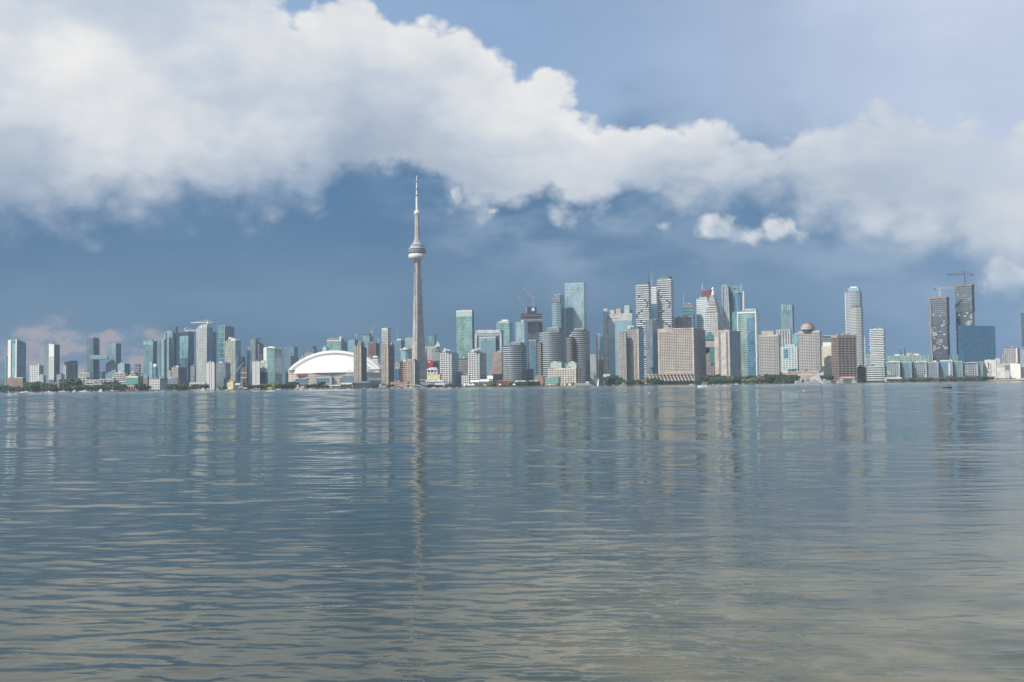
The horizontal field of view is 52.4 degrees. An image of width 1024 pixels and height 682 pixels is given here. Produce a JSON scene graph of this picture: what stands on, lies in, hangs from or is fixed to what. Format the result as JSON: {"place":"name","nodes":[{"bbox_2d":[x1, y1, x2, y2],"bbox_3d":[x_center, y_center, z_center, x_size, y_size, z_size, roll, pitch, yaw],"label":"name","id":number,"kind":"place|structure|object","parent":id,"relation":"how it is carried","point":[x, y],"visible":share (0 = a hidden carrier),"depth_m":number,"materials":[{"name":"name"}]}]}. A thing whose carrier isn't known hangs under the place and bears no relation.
{"place":"outdoors","nodes":[
{"label":"outdoors","id":0,"kind":"place"},
{"bbox_2d":[0,381,1023,681],"bbox_3d":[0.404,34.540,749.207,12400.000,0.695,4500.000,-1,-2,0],"label":"lake water","id":1,"kind":"structure","parent":0,"point":[782,533],"depth_m":18.25,"materials":[{"name":"blue liquid"}]},
{"bbox_2d":[0,380,1023,392],"bbox_3d":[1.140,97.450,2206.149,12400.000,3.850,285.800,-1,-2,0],"label":"quay wall","id":2,"kind":"structure","parent":0,"point":[557,386],"depth_m":2079.61,"materials":[{"name":"concrete"}]},
{"bbox_2d":[647,374,693,383],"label":"hotel terrace","id":3,"kind":"structure","parent":0,"point":[676,377],"depth_m":2168.99,"materials":[{"name":"concrete"}]},
{"label":"ground","id":4,"kind":"structure","parent":0,"visible":0},
{"bbox_2d":[7,375,25,391],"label":"warehouse","id":5,"kind":"structure","parent":4,"relation":"on","point":[16,381],"depth_m":2304.38,"materials":[{"name":"concrete"}]},
{"bbox_2d":[8,339,25,377],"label":"glass tower","id":6,"kind":"structure","parent":4,"relation":"on","point":[17,357],"depth_m":2506.30,"materials":[{"name":"blue glass"}]},
{"bbox_2d":[30,364,43,391],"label":"apartment building","id":7,"kind":"structure","parent":4,"relation":"on","point":[37,370],"depth_m":2503.72,"materials":[{"name":"white"}]},
{"bbox_2d":[44,343,59,391],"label":"glass tower","id":8,"kind":"structure","parent":4,"relation":"on","point":[51,361],"depth_m":2485.20,"materials":[{"name":"blue"}]},
{"bbox_2d":[64,361,77,379],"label":"apartment building","id":9,"kind":"structure","parent":4,"relation":"on","point":[72,369],"depth_m":2523.71,"materials":[{"name":"glass"}]},
{"bbox_2d":[87,337,99,379],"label":"glass tower","id":10,"kind":"structure","parent":4,"relation":"on","point":[93,345],"depth_m":2563.37,"materials":[{"name":"blue glass"}]},
{"bbox_2d":[86,379,119,390],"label":"terraced flats","id":11,"kind":"structure","parent":4,"relation":"on","point":[95,382],"depth_m":2277.25,"materials":[{"name":"concrete"}]},
{"bbox_2d":[106,342,120,378],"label":"glass tower","id":12,"kind":"structure","parent":4,"relation":"on","point":[113,351],"depth_m":2565.31,"materials":[{"name":"blue glass"}]},
{"bbox_2d":[113,373,127,390],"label":"terraced flats","id":13,"kind":"structure","parent":4,"relation":"on","point":[120,378],"depth_m":2307.80,"materials":[{"name":"concrete"}]},
{"bbox_2d":[126,375,142,384],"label":"pavilion block","id":14,"kind":"structure","parent":4,"relation":"on","point":[131,380],"depth_m":2213.32,"materials":[{"name":"teal"}]},
{"bbox_2d":[143,339,156,376],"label":"glass tower","id":15,"kind":"structure","parent":4,"relation":"on","point":[150,351],"depth_m":2526.14,"materials":[{"name":"blue glass"}]},
{"bbox_2d":[149,377,167,389],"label":"apartment building","id":16,"kind":"structure","parent":4,"relation":"on","point":[160,383],"depth_m":2193.80,"materials":[{"name":"white"}]},
{"bbox_2d":[157,340,160,376],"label":"glass tower","id":17,"kind":"structure","parent":4,"relation":"on","point":[159,356],"depth_m":2502.05,"materials":[{"name":"glass"}]},
{"bbox_2d":[161,339,165,377],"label":"glass tower","id":18,"kind":"structure","parent":4,"relation":"on","point":[163,358],"depth_m":2482.72,"materials":[{"name":"blue"}]},
{"bbox_2d":[166,329,173,377],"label":"glass tower","id":19,"kind":"structure","parent":4,"relation":"on","point":[170,349],"depth_m":2503.81,"materials":[{"name":"blue"}]},
{"bbox_2d":[173,327,177,365],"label":"glass tower","id":20,"kind":"structure","parent":4,"relation":"on","point":[175,329],"depth_m":2514.16,"materials":[{"name":"glass"}]},
{"bbox_2d":[172,366,186,389],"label":"apartment building","id":21,"kind":"structure","parent":4,"relation":"on","point":[180,372],"depth_m":2361.03,"materials":[{"name":"stone"}]},
{"bbox_2d":[178,331,193,389],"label":"framed tower","id":22,"kind":"structure","parent":4,"relation":"on","point":[186,349],"depth_m":2567.78,"materials":[{"name":"glass"}]},
{"bbox_2d":[196,324,212,381],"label":"condo tower","id":23,"kind":"structure","parent":4,"relation":"on","point":[204,344],"depth_m":2486.50,"materials":[{"name":"beige"}]},
{"bbox_2d":[207,361,215,389],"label":"apartment building","id":24,"kind":"structure","parent":4,"relation":"on","point":[211,373],"depth_m":2201.58,"materials":[{"name":"white"}]},
{"bbox_2d":[216,361,229,389],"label":"office block","id":25,"kind":"structure","parent":4,"relation":"on","point":[222,373],"depth_m":2233.46,"materials":[{"name":"glass"}]},
{"bbox_2d":[218,325,233,362],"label":"glass tower","id":26,"kind":"structure","parent":4,"relation":"on","point":[225,332],"depth_m":2646.51,"materials":[{"name":"teal glass"}]},
{"bbox_2d":[225,337,240,388],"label":"condo tower","id":27,"kind":"structure","parent":4,"relation":"on","point":[232,351],"depth_m":2436.39,"materials":[{"name":"beige concrete"}]},
{"bbox_2d":[246,347,251,388],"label":"glass tower","id":28,"kind":"structure","parent":4,"relation":"on","point":[249,360],"depth_m":2461.65,"materials":[{"name":"blue"}]},
{"bbox_2d":[253,360,259,388],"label":"apartment building","id":29,"kind":"structure","parent":4,"relation":"on","point":[256,372],"depth_m":2231.00,"materials":[{"name":"white"}]},
{"bbox_2d":[250,338,263,384],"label":"glass tower","id":30,"kind":"structure","parent":4,"relation":"on","point":[256,347],"depth_m":2546.42,"materials":[{"name":"grey"}]},
{"bbox_2d":[260,360,267,388],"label":"office block","id":31,"kind":"structure","parent":4,"relation":"on","point":[264,371],"depth_m":2241.76,"materials":[{"name":"white"}]},
{"bbox_2d":[263,346,281,388],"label":"condo tower","id":32,"kind":"structure","parent":4,"relation":"on","point":[272,356],"depth_m":2345.44,"materials":[{"name":"teal glass"}]},
{"bbox_2d":[284,346,297,388],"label":"office tower","id":33,"kind":"structure","parent":4,"relation":"on","point":[291,350],"depth_m":3008.20,"materials":[{"name":"glass"}]},
{"bbox_2d":[285,355,298,388],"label":"apartment building","id":34,"kind":"structure","parent":4,"relation":"on","point":[290,360],"depth_m":2623.37,"materials":[{"name":"blue"}]},
{"bbox_2d":[288,350,381,388],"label":"domed stadium","id":35,"kind":"object","parent":4,"relation":"on","point":[330,368],"visible":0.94,"depth_m":2451.53,"materials":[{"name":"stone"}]},
{"bbox_2d":[327,336,346,350],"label":"office tower","id":36,"kind":"structure","parent":4,"relation":"on","point":[340,344],"depth_m":2909.68,"materials":[{"name":"teal"}]},
{"bbox_2d":[354,341,366,380],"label":"slab tower","id":37,"kind":"structure","parent":4,"relation":"on","point":[360,362],"depth_m":2293.92,"materials":[{"name":"beige concrete"}]},
{"bbox_2d":[368,342,379,363],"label":"office block","id":38,"kind":"structure","parent":4,"relation":"on","point":[373,348],"depth_m":2765.98,"materials":[{"name":"beige stone"}]},
{"bbox_2d":[382,327,390,344],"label":"office tower","id":39,"kind":"structure","parent":4,"relation":"on","point":[386,335],"depth_m":2906.89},
{"bbox_2d":[381,345,393,387],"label":"slab tower","id":40,"kind":"structure","parent":4,"relation":"on","point":[387,362],"depth_m":2283.59,"materials":[{"name":"beige concrete"}]},
{"bbox_2d":[394,339,404,363],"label":"glass tower","id":41,"kind":"structure","parent":4,"relation":"on","point":[399,344],"depth_m":2905.33,"materials":[{"name":"blue"}]},
{"bbox_2d":[400,360,406,381],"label":"apartment building","id":42,"kind":"structure","parent":4,"relation":"on","point":[403,370],"depth_m":2302.03,"materials":[{"name":"brown"}]},
{"bbox_2d":[400,348,411,361],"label":"round block","id":43,"kind":"structure","parent":4,"relation":"on","point":[406,353],"depth_m":2720.47,"materials":[{"name":"teal"}]},
{"bbox_2d":[407,359,419,386],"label":"slab tower","id":44,"kind":"structure","parent":4,"relation":"on","point":[413,371],"depth_m":2282.79,"materials":[{"name":"concrete"}]},
{"bbox_2d":[408,173,426,386],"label":"needle tower","id":45,"kind":"structure","parent":4,"relation":"on","point":[417,251],"depth_m":2642.36,"materials":[{"name":"concrete"}]},
{"bbox_2d":[425,346,439,367],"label":"office tower","id":46,"kind":"structure","parent":4,"relation":"on","point":[430,352],"depth_m":2761.69,"materials":[{"name":"beige"}]},
{"bbox_2d":[440,348,458,386],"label":"condo tower","id":47,"kind":"structure","parent":4,"relation":"on","point":[449,364],"depth_m":2310.66,"materials":[{"name":"white concrete"}]},
{"bbox_2d":[458,357,467,374],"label":"apartment building","id":48,"kind":"structure","parent":4,"relation":"on","point":[463,364],"depth_m":2422.96,"materials":[{"name":"concrete"}]},
{"bbox_2d":[456,310,473,358],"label":"office tower","id":49,"kind":"structure","parent":4,"relation":"on","point":[465,331],"depth_m":2569.34,"materials":[{"name":"teal glass"}]},
{"bbox_2d":[468,348,486,384],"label":"condo tower","id":50,"kind":"structure","parent":4,"relation":"on","point":[477,366],"depth_m":2310.68,"materials":[{"name":"white concrete"}]},
{"bbox_2d":[481,339,495,377],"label":"office block","id":51,"kind":"structure","parent":4,"relation":"on","point":[488,347],"depth_m":2672.75,"materials":[{"name":"blue"}]},
{"bbox_2d":[475,329,503,351],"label":"office block","id":52,"kind":"structure","parent":4,"relation":"on","point":[496,335],"depth_m":2709.07,"materials":[{"name":"grey concrete"}]},
{"bbox_2d":[490,351,502,385],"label":"office block","id":53,"kind":"structure","parent":4,"relation":"on","point":[496,372],"depth_m":2383.25,"materials":[{"name":"beige concrete"}]},
{"bbox_2d":[496,320,512,344],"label":"office tower","id":54,"kind":"structure","parent":4,"relation":"on","point":[506,326],"depth_m":2969.62,"materials":[{"name":"teal"}]},
{"bbox_2d":[502,342,526,385],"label":"round condo","id":55,"kind":"structure","parent":4,"relation":"on","point":[514,357],"depth_m":2326.79,"materials":[{"name":"stone"}]},
{"bbox_2d":[516,320,527,369],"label":"glass tower","id":56,"kind":"structure","parent":4,"relation":"on","point":[522,331],"depth_m":2628.34,"materials":[{"name":"blue glass"}]},
{"bbox_2d":[520,307,542,368],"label":"unfinished tower","id":57,"kind":"structure","parent":4,"relation":"on","point":[533,318],"depth_m":2763.80,"materials":[{"name":"concrete"}]},
{"bbox_2d":[529,340,538,379],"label":"glass tower","id":58,"kind":"structure","parent":4,"relation":"on","point":[533,359],"depth_m":2483.25,"materials":[{"name":"glass"}]},
{"bbox_2d":[537,342,541,374],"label":"apartment building","id":59,"kind":"structure","parent":4,"relation":"on","point":[539,355],"depth_m":2351.71,"materials":[{"name":"concrete"}]},
{"bbox_2d":[539,327,565,377],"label":"round condo","id":60,"kind":"structure","parent":4,"relation":"on","point":[553,341],"depth_m":2348.79,"materials":[{"name":"stone"}]},
{"bbox_2d":[551,294,564,332],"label":"glass tower","id":61,"kind":"structure","parent":4,"relation":"on","point":[558,314],"depth_m":2566.54,"materials":[{"name":"blue glass"}]},
{"bbox_2d":[548,367,581,385],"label":"terminal building","id":62,"kind":"structure","parent":4,"relation":"on","point":[569,375],"depth_m":2203.23,"materials":[{"name":"concrete"}]},
{"bbox_2d":[566,335,573,364],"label":"apartment building","id":63,"kind":"structure","parent":4,"relation":"on","point":[570,347],"depth_m":2326.24,"materials":[{"name":"grey concrete"}]},
{"bbox_2d":[565,282,586,362],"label":"glass tower","id":64,"kind":"structure","parent":4,"relation":"on","point":[575,305],"depth_m":2615.16,"materials":[{"name":"blue glass"}]},
{"bbox_2d":[571,328,590,383],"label":"round condo","id":65,"kind":"structure","parent":4,"relation":"on","point":[581,336],"depth_m":2339.90,"materials":[{"name":"glass"}]},
{"bbox_2d":[590,354,596,384],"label":"office block","id":66,"kind":"structure","parent":4,"relation":"on","point":[593,367],"depth_m":2902.11,"materials":[{"name":"stone"}]},
{"bbox_2d":[596,333,603,380],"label":"office tower","id":67,"kind":"structure","parent":4,"relation":"on","point":[600,344],"depth_m":2764.58,"materials":[{"name":"blue"}]},
{"bbox_2d":[598,359,605,384],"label":"apartment building","id":68,"kind":"structure","parent":4,"relation":"on","point":[601,367],"depth_m":2401.47,"materials":[{"name":"grey concrete"}]},
{"bbox_2d":[603,305,634,384],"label":"office tower","id":69,"kind":"structure","parent":4,"relation":"on","point":[620,320],"depth_m":2669.65,"materials":[{"name":"glass"}]},
{"bbox_2d":[618,331,627,384],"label":"condo tower","id":70,"kind":"structure","parent":4,"relation":"on","point":[623,359],"depth_m":2323.80,"materials":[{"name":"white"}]},
{"bbox_2d":[626,325,643,384],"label":"condo tower","id":71,"kind":"structure","parent":4,"relation":"on","point":[635,346],"depth_m":2337.20,"materials":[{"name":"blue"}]},
{"bbox_2d":[636,267,651,384],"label":"condo tower","id":72,"kind":"structure","parent":4,"relation":"on","point":[643,301],"depth_m":2570.99,"materials":[{"name":"stone"}]},
{"bbox_2d":[646,319,662,384],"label":"office tower","id":73,"kind":"structure","parent":4,"relation":"on","point":[653,326],"depth_m":2468.69,"materials":[{"name":"glass"}]},
{"bbox_2d":[651,286,657,319],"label":"condo tower","id":74,"kind":"structure","parent":4,"relation":"on","point":[654,298],"depth_m":2769.02,"materials":[{"name":"white"}]},
{"bbox_2d":[657,276,674,328],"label":"condo tower","id":75,"kind":"structure","parent":4,"relation":"on","point":[665,299],"depth_m":2592.76,"materials":[{"name":"stone"}]},
{"bbox_2d":[657,328,705,383],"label":"hotel","id":76,"kind":"structure","parent":4,"relation":"on","point":[681,350],"depth_m":2249.66,"materials":[{"name":"concrete"}]},
{"bbox_2d":[674,316,691,327],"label":"office block","id":77,"kind":"structure","parent":4,"relation":"on","point":[683,322],"depth_m":2632.53,"materials":[{"name":"grey concrete"}]},
{"bbox_2d":[682,295,694,327],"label":"office tower","id":78,"kind":"structure","parent":4,"relation":"on","point":[688,309],"depth_m":2871.71,"materials":[{"name":"teal"}]},
{"bbox_2d":[696,297,708,329],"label":"office tower","id":79,"kind":"structure","parent":4,"relation":"on","point":[701,303],"depth_m":2893.60,"materials":[{"name":"white"}]},
{"bbox_2d":[705,332,714,383],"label":"apartment building","id":80,"kind":"structure","parent":4,"relation":"on","point":[710,356],"depth_m":2425.49,"materials":[{"name":"glass"}]},
{"bbox_2d":[705,287,721,334],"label":"office tower","id":81,"kind":"structure","parent":4,"relation":"on","point":[713,318],"depth_m":2776.39,"materials":[{"name":"stone"}]},
{"bbox_2d":[714,329,740,383],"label":"hotel","id":82,"kind":"structure","parent":4,"relation":"on","point":[727,343],"depth_m":2242.33,"materials":[{"name":"concrete"}]},
{"bbox_2d":[721,285,743,329],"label":"office tower","id":83,"kind":"structure","parent":4,"relation":"on","point":[732,298],"depth_m":2826.19,"materials":[{"name":"glass"}]},
{"bbox_2d":[732,309,759,382],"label":"office tower","id":84,"kind":"structure","parent":4,"relation":"on","point":[746,322],"depth_m":2409.22,"materials":[{"name":"teal glass"}]},
{"bbox_2d":[759,331,780,382],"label":"hotel","id":85,"kind":"structure","parent":4,"relation":"on","point":[769,353],"depth_m":2270.67,"materials":[{"name":"concrete"}]},
{"bbox_2d":[776,329,791,346],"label":"condo tower","id":86,"kind":"structure","parent":4,"relation":"on","point":[785,336],"depth_m":2509.27,"materials":[{"name":"white concrete"}]},
{"bbox_2d":[781,304,793,333],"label":"glass tower","id":87,"kind":"structure","parent":4,"relation":"on","point":[787,316],"depth_m":2711.70,"materials":[{"name":"blue glass"}]},
{"bbox_2d":[780,344,798,371],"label":"condo tower","id":88,"kind":"structure","parent":4,"relation":"on","point":[789,356],"depth_m":2338.99,"materials":[{"name":"white"}]},
{"bbox_2d":[780,370,820,382],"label":"hotel podium","id":89,"kind":"object","parent":4,"relation":"on","point":[805,374],"visible":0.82,"depth_m":2237.49,"materials":[{"name":"concrete"}]},
{"bbox_2d":[798,323,821,371],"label":"hotel","id":90,"kind":"structure","parent":4,"relation":"on","point":[810,354],"depth_m":2271.19,"materials":[{"name":"concrete"}]},
{"bbox_2d":[821,342,831,381],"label":"apartment building","id":91,"kind":"structure","parent":4,"relation":"on","point":[826,358],"depth_m":2335.70,"materials":[{"name":"white"}]},
{"bbox_2d":[831,332,857,381],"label":"office block","id":92,"kind":"structure","parent":4,"relation":"on","point":[844,353],"depth_m":2189.63,"materials":[{"name":"concrete"}]},
{"bbox_2d":[845,286,861,334],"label":"condo tower","id":93,"kind":"structure","parent":4,"relation":"on","point":[853,295],"depth_m":2493.97,"materials":[{"name":"glass"}]},
{"bbox_2d":[850,305,864,366],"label":"condo tower","id":94,"kind":"structure","parent":4,"relation":"on","point":[857,324],"depth_m":2467.18,"materials":[{"name":"stone"}]},
{"bbox_2d":[865,364,886,381],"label":"condo podium","id":95,"kind":"object","parent":4,"relation":"on","point":[873,373],"visible":0.91,"depth_m":2209.34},
{"bbox_2d":[869,326,886,365],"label":"wavy condo","id":96,"kind":"structure","parent":4,"relation":"on","point":[877,347],"depth_m":2337.83,"materials":[{"name":"concrete"}]},
{"bbox_2d":[886,361,900,376],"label":"condo block","id":97,"kind":"structure","parent":4,"relation":"on","point":[893,368],"depth_m":2195.54,"materials":[{"name":"blue"}]},
{"bbox_2d":[901,361,913,381],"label":"condo block","id":98,"kind":"structure","parent":4,"relation":"on","point":[907,369],"depth_m":2198.06,"materials":[{"name":"blue"}]},
{"bbox_2d":[885,353,932,365],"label":"condo block","id":99,"kind":"structure","parent":4,"relation":"on","point":[911,357],"depth_m":2437.49,"materials":[{"name":"teal"}]},
{"bbox_2d":[914,360,926,380],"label":"condo block","id":100,"kind":"structure","parent":4,"relation":"on","point":[920,368],"depth_m":2201.31,"materials":[{"name":"blue"}]},
{"bbox_2d":[927,360,940,380],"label":"condo block","id":101,"kind":"structure","parent":4,"relation":"on","point":[933,369],"depth_m":2194.60,"materials":[{"name":"blue"}]},
{"bbox_2d":[929,296,949,361],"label":"unfinished tower","id":102,"kind":"structure","parent":4,"relation":"on","point":[939,323],"depth_m":2433.40,"materials":[{"name":"concrete"}]},
{"bbox_2d":[940,358,953,380],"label":"condo block","id":103,"kind":"structure","parent":4,"relation":"on","point":[946,368],"depth_m":2198.44,"materials":[{"name":"blue"}]},
{"bbox_2d":[953,361,963,380],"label":"condo block","id":104,"kind":"structure","parent":4,"relation":"on","point":[958,368],"depth_m":2199.59,"materials":[{"name":"blue"}]},
{"bbox_2d":[954,284,974,353],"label":"unfinished tower","id":105,"kind":"structure","parent":4,"relation":"on","point":[964,304],"depth_m":2457.01,"materials":[{"name":"stone"}]},
{"bbox_2d":[964,362,978,380],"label":"condo block","id":106,"kind":"structure","parent":4,"relation":"on","point":[971,369],"depth_m":2195.63,"materials":[{"name":"grey"}]},
{"bbox_2d":[958,325,995,362],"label":"glass cube","id":107,"kind":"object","parent":4,"relation":"on","point":[976,343],"visible":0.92,"depth_m":2381.98,"materials":[{"name":"glass"}]},
{"bbox_2d":[984,359,996,380],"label":"factory building","id":108,"kind":"structure","parent":4,"relation":"on","point":[990,365],"depth_m":2205.14,"materials":[{"name":"concrete"}]},
{"bbox_2d":[1004,346,1019,363],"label":"office tower","id":109,"kind":"structure","parent":4,"relation":"on","point":[1012,353],"depth_m":2509.00,"materials":[{"name":"concrete"}]},
{"bbox_2d":[1010,362,1020,377],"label":"factory building","id":110,"kind":"structure","parent":4,"relation":"on","point":[1015,370],"depth_m":2200.35,"materials":[{"name":"white"}]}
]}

